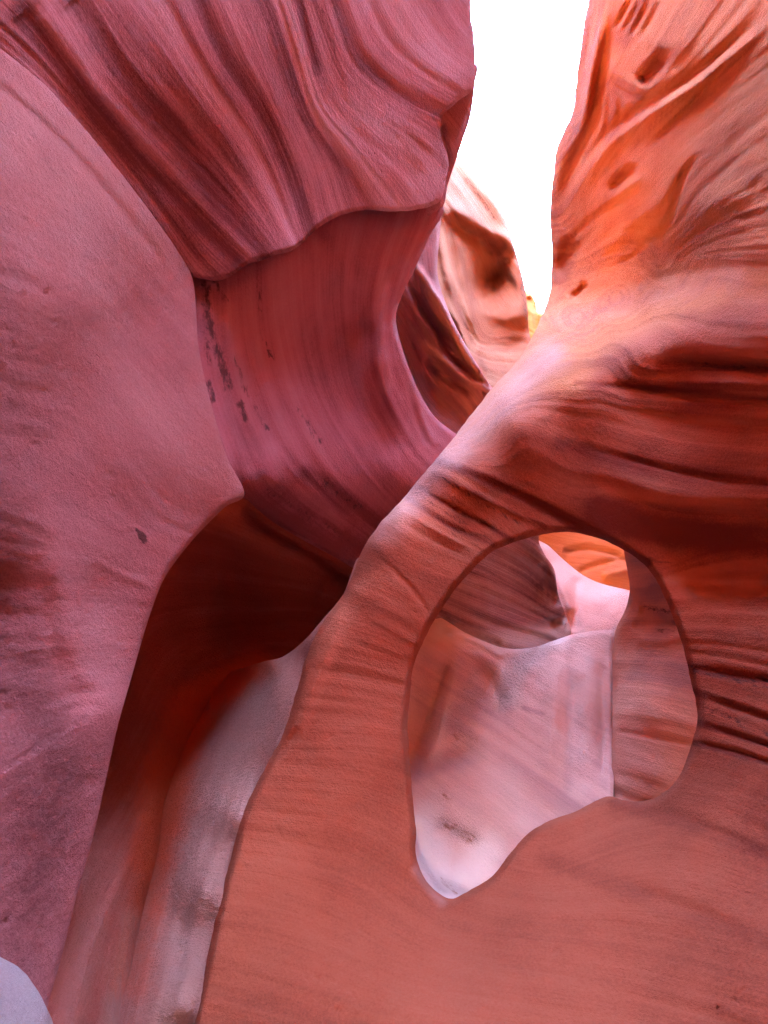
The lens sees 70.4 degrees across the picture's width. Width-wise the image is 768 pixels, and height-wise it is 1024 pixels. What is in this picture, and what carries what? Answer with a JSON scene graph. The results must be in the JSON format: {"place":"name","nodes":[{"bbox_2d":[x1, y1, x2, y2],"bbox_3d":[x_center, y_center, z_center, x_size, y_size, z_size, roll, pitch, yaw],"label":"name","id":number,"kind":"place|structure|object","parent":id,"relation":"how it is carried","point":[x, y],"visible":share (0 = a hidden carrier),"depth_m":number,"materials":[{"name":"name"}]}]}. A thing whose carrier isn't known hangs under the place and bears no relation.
{"place":"outdoors","nodes":[
{"label":"outdoors","id":0,"kind":"place"},
{"bbox_2d":[396,219,491,433],"bbox_3d":[0.765,-3.009,7.565,2.400,5.418,2.812,0,-12,0],"label":"rock fin","id":1,"kind":"object","parent":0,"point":[453,385],"visible":0.26,"depth_m":7.36,"materials":[{"name":"stone"}]},
{"bbox_2d":[437,156,530,387],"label":"canyon wall","id":2,"kind":"structure","parent":0,"point":[481,282],"depth_m":10.96,"materials":[{"name":"stone"}]},
{"bbox_2d":[458,0,588,312],"label":"sky","id":3,"kind":"structure","parent":0,"point":[527,52],"materials":[{"name":"white"}]},
{"bbox_2d":[525,290,542,337],"bbox_3d":[4.244,-4.873,15.550,2.538,4.940,2.356,0,-12,0],"label":"rock outcrop","id":4,"kind":"object","parent":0,"point":[534,315],"visible":0.08,"depth_m":15.24,"materials":[{"name":"stone"}]},
{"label":"ground","id":5,"kind":"structure","parent":0,"visible":0},
{"bbox_2d":[0,957,52,1023],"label":"boulder","id":6,"kind":"object","parent":5,"relation":"on","point":[21,1001],"visible":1,"depth_m":0.95,"materials":[{"name":"stone"}]},
{"bbox_2d":[47,498,352,1023],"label":"cave wall","id":7,"kind":"structure","parent":5,"relation":"on","point":[246,583],"depth_m":4.56,"materials":[{"name":"red stone"}]},
{"bbox_2d":[0,0,477,1007],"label":"canyon wall","id":8,"kind":"structure","parent":5,"relation":"on","point":[220,220],"depth_m":2.62,"materials":[{"name":"pink stone"}]},
{"bbox_2d":[120,304,767,1023],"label":"rock arch","id":9,"kind":"object","parent":5,"relation":"on","point":[288,884],"visible":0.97,"depth_m":2.81,"materials":[{"name":"orange stone"}]},
{"bbox_2d":[384,0,767,518],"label":"canyon wall","id":10,"kind":"structure","parent":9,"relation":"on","point":[659,211],"depth_m":4.64,"materials":[{"name":"orange stone"}]},
{"bbox_2d":[436,535,570,648],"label":"chamber wall","id":11,"kind":"structure","parent":5,"relation":"on","point":[506,596],"depth_m":7.22,"materials":[{"name":"stone"}]},
{"bbox_2d":[407,618,614,898],"bbox_3d":[0.792,2.037,5.483,2.708,2.539,4.927,-6,-13,26],"label":"rock slab","id":12,"kind":"object","parent":5,"relation":"on","point":[510,750],"visible":0.49,"depth_m":5.43,"materials":[{"name":"stone"}]},
{"bbox_2d":[539,532,629,589],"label":"chamber wall","id":13,"kind":"structure","parent":5,"relation":"on","point":[598,560],"depth_m":11.68,"materials":[{"name":"stone"}]},
{"bbox_2d":[612,551,697,801],"bbox_3d":[3.049,1.572,5.751,1.654,3.696,2.253,-8,-14,33],"label":"rock pillar","id":14,"kind":"object","parent":5,"relation":"on","point":[654,716],"visible":0.38,"depth_m":5.36,"materials":[{"name":"stone"}]},
{"bbox_2d":[539,541,629,634],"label":"rock spur","id":15,"kind":"structure","parent":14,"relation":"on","point":[588,604],"depth_m":8.18,"materials":[{"name":"stone"}]}
]}

